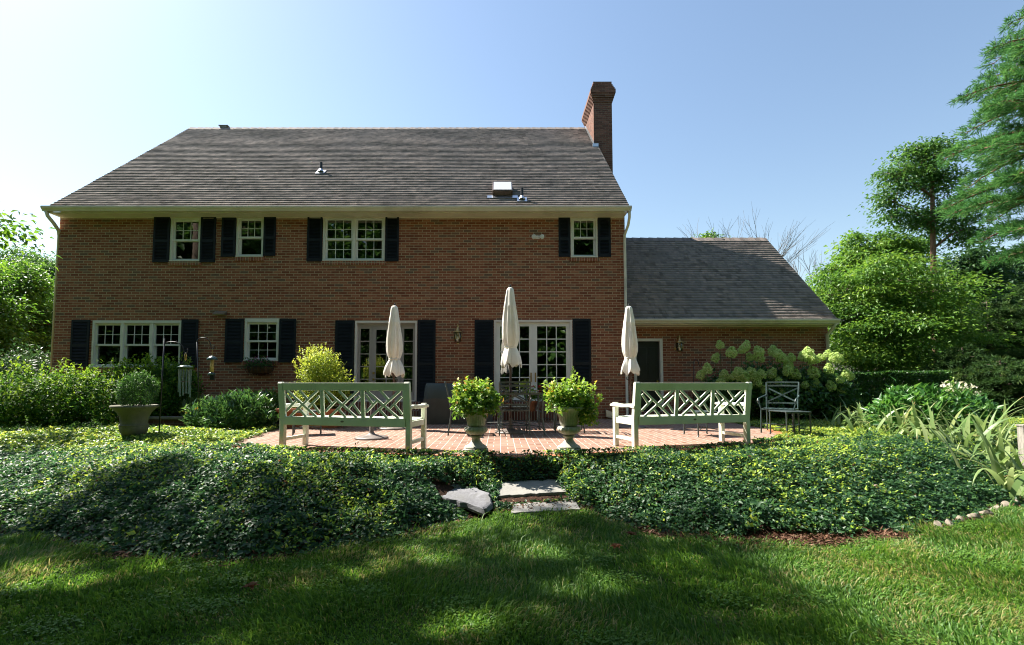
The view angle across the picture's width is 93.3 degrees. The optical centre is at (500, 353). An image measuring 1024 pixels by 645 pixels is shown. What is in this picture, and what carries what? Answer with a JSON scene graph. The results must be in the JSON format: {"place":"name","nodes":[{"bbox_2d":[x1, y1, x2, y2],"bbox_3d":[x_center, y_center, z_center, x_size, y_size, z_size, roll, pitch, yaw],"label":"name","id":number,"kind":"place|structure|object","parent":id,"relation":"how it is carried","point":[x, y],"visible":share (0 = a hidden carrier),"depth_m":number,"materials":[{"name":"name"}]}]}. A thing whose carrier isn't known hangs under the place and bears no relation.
{"place":"outdoors","nodes":[
{"label":"outdoors","id":0,"kind":"place"},
{"bbox_2d":[234,419,776,472],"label":"patio","id":1,"kind":"structure","parent":0,"point":[599,435],"depth_m":8.10,"materials":[{"name":"brick"}]},
{"bbox_2d":[292,409,321,435],"bbox_3d":[-3.449,1.221,8.643,0.494,0.426,0.446,1,-4,-20],"label":"iron side table","id":2,"kind":"object","parent":1,"relation":"on","point":[294,427],"visible":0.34,"depth_m":8.51,"materials":[{"name":"grey metal"}]},
{"bbox_2d":[275,407,345,427],"bbox_3d":[-3.866,1.308,9.940,1.260,0.390,0.600,0,-3,0],"label":"terracotta trough","id":3,"kind":"object","parent":1,"relation":"on","point":[328,412],"visible":0.34,"depth_m":9.72,"materials":[{"name":"orange ceramic"}]},
{"bbox_2d":[287,342,356,408],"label":"lime bush","id":4,"kind":"object","parent":3,"relation":"in","point":[325,371],"visible":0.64,"depth_m":9.84,"materials":[{"name":"green plant"}]},
{"bbox_2d":[278,382,428,453],"bbox_3d":[-2.035,0.852,6.723,1.944,0.925,0.707,-1,-3,13],"label":"garden bench","id":5,"kind":"object","parent":1,"relation":"on","point":[407,421],"visible":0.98,"depth_m":6.45,"materials":[{"name":"paint"}]},
{"bbox_2d":[354,405,388,439],"bbox_3d":[-2.122,1.114,7.969,0.548,0.549,0.548,0,-3,0],"label":"umbrella stand","id":6,"kind":"object","parent":1,"relation":"on","point":[371,435],"visible":0.84,"depth_m":7.85,"materials":[{"name":"white metal"}]},
{"bbox_2d":[378,303,404,429],"bbox_3d":[-2.138,0.230,9.703,0.588,2.518,0.588,-1,-3,15],"label":"patio umbrella","id":7,"kind":"object","parent":1,"relation":"on","point":[394,368],"visible":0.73,"depth_m":9.63,"materials":[{"name":"white fabric"}]},
{"bbox_2d":[444,381,467,435],"bbox_3d":[-0.680,0.962,8.706,0.664,0.943,0.623,0,-3,-6],"label":"patio chair","id":8,"kind":"object","parent":1,"relation":"on","point":[451,410],"visible":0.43,"depth_m":8.42,"materials":[{"name":"black metal"}]},
{"bbox_2d":[423,383,492,424],"bbox_3d":[-0.958,1.114,10.955,1.577,0.908,0.714,0,-3,0],"label":"covered grill","id":9,"kind":"object","parent":1,"relation":"on","point":[436,399],"visible":0.52,"depth_m":10.63,"materials":[{"name":"fabric"}]},
{"bbox_2d":[462,408,489,454],"bbox_3d":[-0.317,0.987,6.253,0.462,0.600,0.462,0,-3,-4],"label":"stone urn","id":10,"kind":"object","parent":1,"relation":"on","point":[476,429],"visible":0.66,"depth_m":6.15,"materials":[{"name":"beige stone"}]},
{"bbox_2d":[447,376,503,419],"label":"geranium plant","id":11,"kind":"object","parent":10,"relation":"in","point":[480,396],"visible":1,"depth_m":6.12,"materials":[{"name":"green plant"}]},
{"bbox_2d":[495,285,525,433],"bbox_3d":[0.185,0.073,8.961,0.588,2.744,0.588,-2,-4,31],"label":"patio umbrella","id":12,"kind":"object","parent":1,"relation":"on","point":[511,357],"visible":1,"depth_m":8.89,"materials":[{"name":"white fabric"}]},
{"bbox_2d":[497,381,530,435],"bbox_3d":[0.234,0.959,8.649,0.623,0.943,0.664,0,-3,-3],"label":"patio chair","id":13,"kind":"object","parent":1,"relation":"on","point":[515,409],"visible":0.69,"depth_m":8.41,"materials":[{"name":"black metal"}]},
{"bbox_2d":[482,391,545,435],"bbox_3d":[0.232,1.075,8.952,1.200,0.748,1.200,0,-3,0],"label":"dining table","id":14,"kind":"object","parent":1,"relation":"on","point":[537,393],"visible":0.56,"depth_m":8.78,"materials":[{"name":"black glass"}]},
{"bbox_2d":[500,383,531,428],"bbox_3d":[0.290,1.028,9.832,0.623,0.943,0.664,0,-3,-2],"label":"patio chair","id":15,"kind":"object","parent":1,"relation":"on","point":[516,406],"visible":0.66,"depth_m":10.01,"materials":[{"name":"black metal"}]},
{"bbox_2d":[551,406,584,454],"bbox_3d":[0.889,0.985,6.273,0.468,0.607,0.468,0,-3,7],"label":"stone urn","id":16,"kind":"object","parent":1,"relation":"on","point":[569,428],"visible":0.82,"depth_m":6.17,"materials":[{"name":"beige stone"}]},
{"bbox_2d":[541,366,603,426],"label":"geranium plant","id":17,"kind":"object","parent":16,"relation":"in","point":[568,393],"visible":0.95,"depth_m":6.17,"materials":[{"name":"green plant"}]},
{"bbox_2d":[554,381,586,432],"bbox_3d":[1.292,0.985,9.106,0.664,0.943,0.623,0,-3,4],"label":"patio chair","id":18,"kind":"object","parent":1,"relation":"on","point":[555,418],"visible":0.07,"depth_m":8.84,"materials":[{"name":"black metal"}]},
{"bbox_2d":[619,304,645,428],"bbox_3d":[2.680,0.228,10.004,0.588,2.557,0.588,3,-5,-43],"label":"patio umbrella","id":19,"kind":"object","parent":1,"relation":"on","point":[630,365],"visible":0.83,"depth_m":9.93,"materials":[{"name":"beige fabric"}]},
{"bbox_2d":[610,382,751,448],"bbox_3d":[2.648,0.874,7.094,1.944,0.925,0.707,1,-4,-16],"label":"garden bench","id":20,"kind":"object","parent":1,"relation":"on","point":[635,419],"visible":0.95,"depth_m":6.82,"materials":[{"name":"paint"}]},
{"bbox_2d":[683,410,718,436],"bbox_3d":[3.527,1.210,8.444,0.494,0.426,0.446,1,-3,-12],"label":"iron side table","id":21,"kind":"object","parent":1,"relation":"on","point":[699,412],"visible":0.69,"depth_m":8.36,"materials":[{"name":"grey metal"}]},
{"bbox_2d":[757,381,800,432],"bbox_3d":[5.158,0.975,8.928,0.623,0.943,0.664,-3,-4,40],"label":"patio chair","id":22,"kind":"object","parent":1,"relation":"on","point":[796,401],"visible":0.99,"depth_m":9.02,"materials":[{"name":"grey metal"}]},
{"bbox_2d":[769,410,811,435],"bbox_3d":[5.085,1.212,8.493,0.494,0.426,0.446,0,-3,-8],"label":"iron side table","id":23,"kind":"object","parent":1,"relation":"on","point":[792,412],"visible":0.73,"depth_m":8.34,"materials":[{"name":"grey metal"}]},
{"bbox_2d":[0,395,1023,644],"bbox_3d":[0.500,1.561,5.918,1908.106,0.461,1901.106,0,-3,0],"label":"ground","id":24,"kind":"structure","parent":0,"point":[442,487],"depth_m":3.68,"materials":[{"name":"green plant"}]},
{"bbox_2d":[0,416,46,432],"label":"shrub","id":25,"kind":"object","parent":24,"relation":"on","point":[17,427],"visible":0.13,"depth_m":8.75,"materials":[{"name":"green plant"}]},
{"bbox_2d":[0,337,49,411],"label":"undergrowth shrub","id":26,"kind":"object","parent":24,"relation":"on","point":[31,363],"visible":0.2,"depth_m":13.50,"materials":[{"name":"green plant"}]},
{"bbox_2d":[0,261,51,368],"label":"leafy tree","id":27,"kind":"object","parent":24,"relation":"on","point":[7,333],"visible":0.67,"depth_m":15.91,"materials":[{"name":"green plant"}]},
{"bbox_2d":[1,345,50,408],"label":"undergrowth shrub","id":28,"kind":"object","parent":24,"relation":"on","point":[39,353],"visible":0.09,"depth_m":14.23,"materials":[{"name":"green plant"}]},
{"bbox_2d":[0,253,54,366],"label":"leafy tree","id":29,"kind":"object","parent":24,"relation":"on","point":[40,294],"visible":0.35,"depth_m":17.53,"materials":[{"name":"green plant"}]},
{"bbox_2d":[0,244,55,362],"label":"leafy tree","id":30,"kind":"object","parent":24,"relation":"on","point":[50,264],"visible":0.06,"depth_m":23.79,"materials":[{"name":"green plant"}]},
{"bbox_2d":[0,210,62,270],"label":"shade tree","id":31,"kind":"object","parent":24,"relation":"on","point":[6,233],"visible":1,"depth_m":10.06,"materials":[{"name":"green plant"}]},
{"bbox_2d":[0,356,69,426],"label":"leafy shrub","id":32,"kind":"object","parent":24,"relation":"on","point":[11,380],"visible":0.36,"depth_m":9.54,"materials":[{"name":"green plant"}]},
{"bbox_2d":[0,357,113,426],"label":"leafy shrub","id":33,"kind":"object","parent":24,"relation":"on","point":[42,379],"visible":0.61,"depth_m":9.51,"materials":[{"name":"green plant"}]},
{"bbox_2d":[64,412,115,429],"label":"shrub","id":34,"kind":"object","parent":24,"relation":"on","point":[94,424],"visible":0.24,"depth_m":9.09,"materials":[{"name":"green plant"}]},
{"bbox_2d":[4,416,192,426],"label":"garden wall","id":35,"kind":"structure","parent":24,"relation":"on","point":[171,420],"depth_m":10.08,"materials":[{"name":"stone"}]},
{"bbox_2d":[54,358,157,425],"bbox_3d":[-8.335,0.975,10.300,1.931,1.830,1.941,-3,-5,45],"label":"leafy shrub","id":36,"kind":"object","parent":24,"relation":"on","point":[98,382],"visible":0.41,"depth_m":9.75,"materials":[{"name":"green plant"}]},
{"bbox_2d":[109,404,158,439],"bbox_3d":[-6.098,1.182,8.044,0.673,0.666,0.673,0,-3,0],"label":"garden planter","id":37,"kind":"object","parent":24,"relation":"on","point":[133,420],"visible":0.8,"depth_m":7.88,"materials":[{"name":"grey stone"}]},
{"bbox_2d":[115,369,159,405],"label":"box bush","id":38,"kind":"object","parent":37,"relation":"in","point":[140,381],"visible":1,"depth_m":7.96,"materials":[{"name":"green plant"}]},
{"bbox_2d":[0,422,278,454],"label":"ground cover","id":39,"kind":"object","parent":24,"relation":"on","point":[49,436],"visible":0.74,"depth_m":7.88,"materials":[{"name":"green plant"}]},
{"bbox_2d":[103,351,194,416],"bbox_3d":[-7.775,0.858,10.780,1.758,1.889,1.839,3,-5,-44],"label":"leafy shrub","id":40,"kind":"object","parent":24,"relation":"on","point":[138,368],"visible":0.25,"depth_m":10.53,"materials":[{"name":"green plant"}]},
{"bbox_2d":[158,338,187,431],"bbox_3d":[-5.534,0.653,8.176,0.451,1.855,0.022,0,-3,0],"label":"shepherd hook","id":41,"kind":"object","parent":24,"relation":"on","point":[164,343],"visible":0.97,"depth_m":8.19,"materials":[{"name":"black metal"}]},
{"bbox_2d":[178,353,192,406],"bbox_3d":[-5.346,0.438,8.188,0.224,0.917,0.224,0,-3,0],"label":"wind chime","id":42,"kind":"object","parent":41,"relation":"hanging from","point":[184,387],"visible":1,"depth_m":8.18,"materials":[{"name":"metal"}]},
{"bbox_2d":[142,352,210,415],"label":"leafy shrub","id":43,"kind":"object","parent":24,"relation":"on","point":[194,378],"visible":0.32,"depth_m":10.70,"materials":[{"name":"green plant"}]},
{"bbox_2d":[175,393,210,415],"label":"grassy plant","id":44,"kind":"object","parent":24,"relation":"on","point":[191,401],"visible":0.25,"depth_m":10.70,"materials":[{"name":"green plant"}]},
{"bbox_2d":[178,397,224,427],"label":"laurel shrub","id":45,"kind":"object","parent":24,"relation":"on","point":[194,416],"visible":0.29,"depth_m":9.48,"materials":[{"name":"green plant"}]},
{"bbox_2d":[196,337,214,410],"bbox_3d":[-5.874,0.465,9.589,0.364,1.605,0.022,0,-3,0],"label":"shepherd hook","id":46,"kind":"object","parent":24,"relation":"on","point":[198,368],"visible":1,"depth_m":9.60,"materials":[{"name":"black metal"}]},
{"bbox_2d":[206,349,217,379],"bbox_3d":[-5.730,0.202,9.605,0.210,0.624,0.210,0,-3,0],"label":"bird feeder","id":47,"kind":"object","parent":46,"relation":"hanging from","point":[211,373],"visible":1,"depth_m":9.57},
{"bbox_2d":[199,385,279,429],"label":"laurel shrub","id":48,"kind":"object","parent":24,"relation":"on","point":[230,408],"visible":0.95,"depth_m":9.33,"materials":[{"name":"green plant"}]},
{"bbox_2d":[243,581,258,589],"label":"fallen leaf","id":49,"kind":"object","parent":24,"relation":"on","point":[252,584],"visible":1,"depth_m":3.26,"materials":[{"name":"brown plant"}]},
{"bbox_2d":[245,387,279,426],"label":"laurel shrub","id":50,"kind":"object","parent":24,"relation":"on","point":[270,394],"visible":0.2,"depth_m":10.04,"materials":[{"name":"green plant"}]},
{"bbox_2d":[0,439,540,562],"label":"ivy","id":51,"kind":"object","parent":24,"relation":"on","point":[93,465],"visible":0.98,"depth_m":4.84,"materials":[{"name":"green plant"}]},
{"bbox_2d":[17,507,31,512],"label":"vine leaf","id":52,"kind":"object","parent":51,"relation":"on","point":[23,509],"visible":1,"depth_m":4.25,"materials":[{"name":"green plant"}]},
{"bbox_2d":[40,82,840,420],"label":"brick house","id":53,"kind":"structure","parent":24,"relation":"on","point":[282,248],"depth_m":12.51,"materials":[{"name":"brick"}]},
{"bbox_2d":[90,320,180,367],"bbox_3d":[-9.302,-0.255,12.399,2.274,1.205,0.155,0,-3,0],"label":"window","id":54,"kind":"structure","parent":53,"relation":"in","point":[116,339],"depth_m":12.42,"materials":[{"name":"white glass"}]},
{"bbox_2d":[169,218,200,260],"bbox_3d":[-8.148,-2.963,12.558,0.789,1.157,0.155,0,-3,0],"label":"window","id":55,"kind":"structure","parent":53,"relation":"in","point":[185,232],"depth_m":12.58,"materials":[{"name":"white glass"}]},
{"bbox_2d":[235,218,263,256],"bbox_3d":[-6.480,-3.035,12.563,0.712,1.066,0.155,0,-3,0],"label":"window","id":56,"kind":"structure","parent":53,"relation":"in","point":[249,231],"depth_m":12.58,"materials":[{"name":"white glass"}]},
{"bbox_2d":[245,366,275,374],"bbox_3d":[-6.087,0.418,12.171,0.720,0.230,0.270,0,-3,0],"label":"window basket","id":57,"kind":"object","parent":53,"relation":"attached to","point":[253,370],"depth_m":12.13,"materials":[{"name":"black metal"}]},
{"bbox_2d":[241,355,275,368],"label":"basket flowers","id":58,"kind":"object","parent":57,"relation":"in","point":[252,364],"visible":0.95,"depth_m":12.14,"materials":[{"name":"green plant"}]},
{"bbox_2d":[243,318,278,360],"bbox_3d":[-6.105,-0.333,12.486,0.882,1.240,0.320,0,-3,0],"label":"window","id":59,"kind":"structure","parent":53,"relation":"in","point":[253,322],"depth_m":12.40,"materials":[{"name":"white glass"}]},
{"bbox_2d":[322,218,384,260],"bbox_3d":[-3.793,-2.960,12.641,1.605,1.334,0.320,0,-3,0],"label":"window","id":60,"kind":"structure","parent":53,"relation":"in","point":[331,226],"depth_m":12.57,"materials":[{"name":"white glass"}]},
{"bbox_2d":[570,218,597,256],"bbox_3d":[2.162,-2.999,12.643,0.699,1.229,0.320,0,-3,0],"label":"window","id":61,"kind":"structure","parent":53,"relation":"in","point":[593,232],"depth_m":12.56,"materials":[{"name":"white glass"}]},
{"bbox_2d":[442,485,492,515],"bbox_3d":[-0.406,1.569,5.307,0.846,0.216,0.418,-2,-4,31],"label":"boulder","id":62,"kind":"object","parent":24,"relation":"on","point":[476,500],"visible":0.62,"depth_m":5.16,"materials":[{"name":"stone"}]},
{"bbox_2d":[225,429,792,461],"bbox_3d":[0.913,1.366,7.175,9.742,0.060,2.259,1,-3,-15],"label":"patio border","id":63,"kind":"object","parent":24,"relation":"on","point":[772,431],"visible":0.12,"depth_m":6.05,"materials":[{"name":"brick"}]},
{"bbox_2d":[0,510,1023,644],"bbox_3d":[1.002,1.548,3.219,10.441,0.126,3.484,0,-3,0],"label":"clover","id":64,"kind":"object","parent":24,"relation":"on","point":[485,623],"visible":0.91,"depth_m":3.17,"materials":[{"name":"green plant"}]},
{"bbox_2d":[0,493,1023,566],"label":"mulch","id":65,"kind":"object","parent":24,"relation":"on","point":[820,538],"visible":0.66,"depth_m":4.39,"materials":[{"name":"brown soil"}]},
{"bbox_2d":[497,479,569,498],"bbox_3d":[0.345,1.548,5.559,0.854,0.133,0.402,0,-3,-7],"label":"stepping stone","id":66,"kind":"object","parent":24,"relation":"on","point":[544,487],"visible":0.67,"depth_m":5.51,"materials":[{"name":"grey stone"}]},
{"bbox_2d":[511,500,579,514],"bbox_3d":[0.465,1.620,5.098,0.748,0.065,0.302,1,-3,-9],"label":"stepping stone","id":67,"kind":"object","parent":24,"relation":"on","point":[536,507],"visible":0.76,"depth_m":5.05,"materials":[{"name":"grey stone"}]},
{"bbox_2d":[695,229,729,237],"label":"tree","id":68,"kind":"object","parent":24,"relation":"on","point":[711,235],"visible":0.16,"depth_m":40.18,"materials":[{"name":"green plant"}]},
{"bbox_2d":[679,202,833,261],"bbox_3d":[18.183,-3.751,36.345,9.577,14.604,8.572,0,-3,0],"label":"bare tree","id":69,"kind":"object","parent":24,"relation":"on","point":[785,252],"visible":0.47,"depth_m":34.66,"materials":[{"name":"brown plant"}]},
{"bbox_2d":[534,430,1023,537],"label":"ivy","id":70,"kind":"object","parent":24,"relation":"on","point":[945,476],"visible":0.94,"depth_m":5.28,"materials":[{"name":"green plant"}]},
{"bbox_2d":[691,340,868,419],"bbox_3d":[6.719,0.738,11.963,4.168,2.119,1.634,0,-3,0],"label":"hydrangea","id":71,"kind":"object","parent":24,"relation":"on","point":[818,393],"visible":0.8,"depth_m":11.47,"materials":[{"name":"green plant"}]},
{"bbox_2d":[786,249,824,281],"bbox_3d":[22.447,-2.299,37.037,5.718,11.787,8.121,-2,-4,30],"label":"bare tree","id":72,"kind":"object","parent":24,"relation":"on","point":[795,269],"visible":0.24,"depth_m":35.14,"materials":[{"name":"grey plant"}]},
{"bbox_2d":[687,413,1023,450],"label":"ground cover","id":73,"kind":"object","parent":24,"relation":"on","point":[828,431],"visible":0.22,"depth_m":9.07,"materials":[{"name":"green plant"}]},
{"bbox_2d":[801,406,871,426],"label":"iris plant","id":74,"kind":"object","parent":73,"relation":"on","point":[843,423],"visible":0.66,"depth_m":9.82,"materials":[{"name":"green plant"}]},
{"bbox_2d":[831,395,882,424],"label":"iris plant","id":75,"kind":"object","parent":73,"relation":"on","point":[853,419],"visible":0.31,"depth_m":10.27,"materials":[{"name":"green plant"}]},
{"bbox_2d":[849,404,919,429],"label":"iris plant","id":76,"kind":"object","parent":73,"relation":"on","point":[872,419],"visible":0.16,"depth_m":9.21,"materials":[{"name":"green plant"}]},
{"bbox_2d":[841,401,945,434],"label":"iris plant","id":77,"kind":"object","parent":73,"relation":"on","point":[903,420],"visible":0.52,"depth_m":8.34,"materials":[{"name":"green plant"}]},
{"bbox_2d":[867,399,1000,435],"bbox_3d":[7.317,1.077,8.274,1.692,0.682,1.215,0,-3,0],"label":"iris plant","id":78,"kind":"object","parent":73,"relation":"on","point":[916,423],"visible":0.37,"depth_m":8.14,"materials":[{"name":"green plant"}]},
{"bbox_2d":[805,226,958,391],"bbox_3d":[19.734,-1.978,26.641,7.954,9.942,5.430,0,-3,0],"label":"round tree","id":79,"kind":"object","parent":24,"relation":"on","point":[854,246],"visible":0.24,"depth_m":25.80,"materials":[{"name":"green plant"}]},
{"bbox_2d":[821,369,952,418],"bbox_3d":[9.525,1.079,12.157,2.680,1.366,0.908,-1,-4,18],"label":"clipped hedge","id":80,"kind":"object","parent":24,"relation":"on","point":[911,378],"visible":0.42,"depth_m":11.80,"materials":[{"name":"green plant"}]},
{"bbox_2d":[860,375,955,429],"bbox_3d":[7.470,0.964,8.784,1.480,1.165,1.297,-1,-3,16],"label":"perennial","id":81,"kind":"object","parent":24,"relation":"on","point":[891,394],"visible":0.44,"depth_m":8.78,"materials":[{"name":"green plant"}]},
{"bbox_2d":[805,244,1023,388],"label":"spreading tree","id":82,"kind":"object","parent":24,"relation":"on","point":[875,319],"visible":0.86,"depth_m":15.96,"materials":[{"name":"green plant"}]},
{"bbox_2d":[848,132,1023,351],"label":"tall tree","id":83,"kind":"object","parent":24,"relation":"on","point":[935,178],"visible":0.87,"depth_m":23.30,"materials":[{"name":"green plant"}]},
{"bbox_2d":[894,382,990,434],"bbox_3d":[7.704,1.017,8.587,1.481,1.035,1.407,2,-4,-32],"label":"perennial","id":84,"kind":"object","parent":24,"relation":"on","point":[946,402],"visible":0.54,"depth_m":8.29,"materials":[{"name":"green plant"}]},
{"bbox_2d":[866,399,1021,449],"bbox_3d":[6.843,1.028,7.265,2.029,0.741,1.240,-1,-4,24],"label":"iris plant","id":85,"kind":"object","parent":24,"relation":"on","point":[966,435],"visible":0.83,"depth_m":7.23,"materials":[{"name":"green plant"}]},
{"bbox_2d":[937,376,980,398],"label":"flowering shrub","id":86,"kind":"object","parent":24,"relation":"on","point":[961,388],"visible":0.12,"depth_m":9.78,"materials":[{"name":"white plant"}]},
{"bbox_2d":[900,396,1023,444],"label":"iris plant","id":87,"kind":"object","parent":24,"relation":"on","point":[980,421],"visible":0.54,"depth_m":7.72,"materials":[{"name":"green plant"}]},
{"bbox_2d":[907,244,1023,357],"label":"dark tree","id":88,"kind":"object","parent":24,"relation":"on","point":[970,261],"visible":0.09,"depth_m":26.37,"materials":[{"name":"green plant"}]},
{"bbox_2d":[913,343,1019,414],"bbox_3d":[13.541,0.923,14.191,2.754,2.573,2.988,3,-4,-40],"label":"yew tree","id":89,"kind":"object","parent":24,"relation":"on","point":[946,360],"visible":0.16,"depth_m":13.97,"materials":[{"name":"green plant"}]},
{"bbox_2d":[967,513,980,519],"bbox_3d":[4.890,1.714,5.002,0.127,0.145,0.125,3,-4,-41],"label":"edging stone","id":90,"kind":"object","parent":24,"relation":"on","point":[976,515],"visible":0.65,"depth_m":4.97,"materials":[{"name":"beige stone"}]},
{"bbox_2d":[929,422,1023,474],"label":"iris plant","id":91,"kind":"object","parent":24,"relation":"on","point":[1003,457],"visible":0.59,"depth_m":6.56,"materials":[{"name":"green plant"}]},
{"bbox_2d":[932,5,1023,269],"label":"pine tree","id":92,"kind":"object","parent":24,"relation":"on","point":[998,103],"visible":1,"depth_m":14.42,"materials":[{"name":"green plant"}]},
{"bbox_2d":[946,382,1011,430],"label":"perennial","id":93,"kind":"object","parent":24,"relation":"on","point":[992,405],"visible":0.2,"depth_m":8.49,"materials":[{"name":"green plant"}]},
{"bbox_2d":[935,296,1023,371],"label":"yew tree","id":94,"kind":"object","parent":24,"relation":"on","point":[1008,325],"visible":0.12,"depth_m":17.63,"materials":[{"name":"green plant"}]},
{"bbox_2d":[938,420,1023,499],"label":"iris plant","id":95,"kind":"object","parent":24,"relation":"on","point":[1016,487],"visible":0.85,"depth_m":6.02,"materials":[{"name":"green plant"}]},
{"bbox_2d":[979,510,993,514],"bbox_3d":[5.139,1.721,5.135,0.165,0.149,0.107,-1,-4,18],"label":"edging stone","id":96,"kind":"object","parent":24,"relation":"on","point":[987,512],"visible":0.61,"depth_m":5.10,"materials":[{"name":"beige stone"}]},
{"bbox_2d":[952,354,1023,417],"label":"yew tree","id":97,"kind":"object","parent":24,"relation":"on","point":[1010,379],"visible":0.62,"depth_m":12.82,"materials":[{"name":"green plant"}]},
{"bbox_2d":[966,282,1023,395],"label":"yew tree","id":98,"kind":"object","parent":24,"relation":"on","point":[1012,352],"visible":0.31,"depth_m":17.19,"materials":[{"name":"green plant"}]},
{"bbox_2d":[969,240,1023,360],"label":"dark tree","id":99,"kind":"object","parent":24,"relation":"on","point":[1017,265],"visible":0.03,"depth_m":29.02,"materials":[{"name":"green plant"}]},
{"bbox_2d":[1002,243,1022,302],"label":"dark tree","id":100,"kind":"object","parent":24,"relation":"on","point":[1016,274],"visible":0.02,"depth_m":29.09,"materials":[{"name":"green plant"}]},
{"bbox_2d":[1016,424,1023,467],"bbox_3d":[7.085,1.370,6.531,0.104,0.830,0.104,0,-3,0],"label":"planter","id":101,"kind":"object","parent":24,"relation":"on","point":[1020,432],"visible":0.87,"depth_m":6.55,"materials":[{"name":"white stone"}]},
{"bbox_2d":[0,0,1023,343],"label":"sky","id":102,"kind":"structure","parent":0,"point":[786,108],"materials":[{"name":"blue"}]},
{"bbox_2d":[524,401,536,410],"bbox_3d":[0.725,1.238,11.497,0.315,0.240,0.315,0,-3,0],"label":"flower pot","id":103,"kind":"object","parent":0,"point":[533,405],"visible":0.48,"depth_m":11.38,"materials":[{"name":"ceramic"}]},
{"bbox_2d":[522,386,537,400],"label":"potted flower","id":104,"kind":"object","parent":103,"relation":"in","point":[533,397],"visible":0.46,"depth_m":11.48,"materials":[{"name":"green plant"}]},
{"bbox_2d":[539,401,550,410],"bbox_3d":[1.081,1.213,11.248,0.375,0.220,0.375,0,-3,0],"label":"basket planter","id":105,"kind":"object","parent":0,"point":[540,404],"visible":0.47,"depth_m":11.13,"materials":[{"name":"wicker"}]},
{"bbox_2d":[535,385,554,401],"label":"potted flower","id":106,"kind":"object","parent":105,"relation":"in","point":[540,396],"visible":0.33,"depth_m":11.23,"materials":[{"name":"green plant"}]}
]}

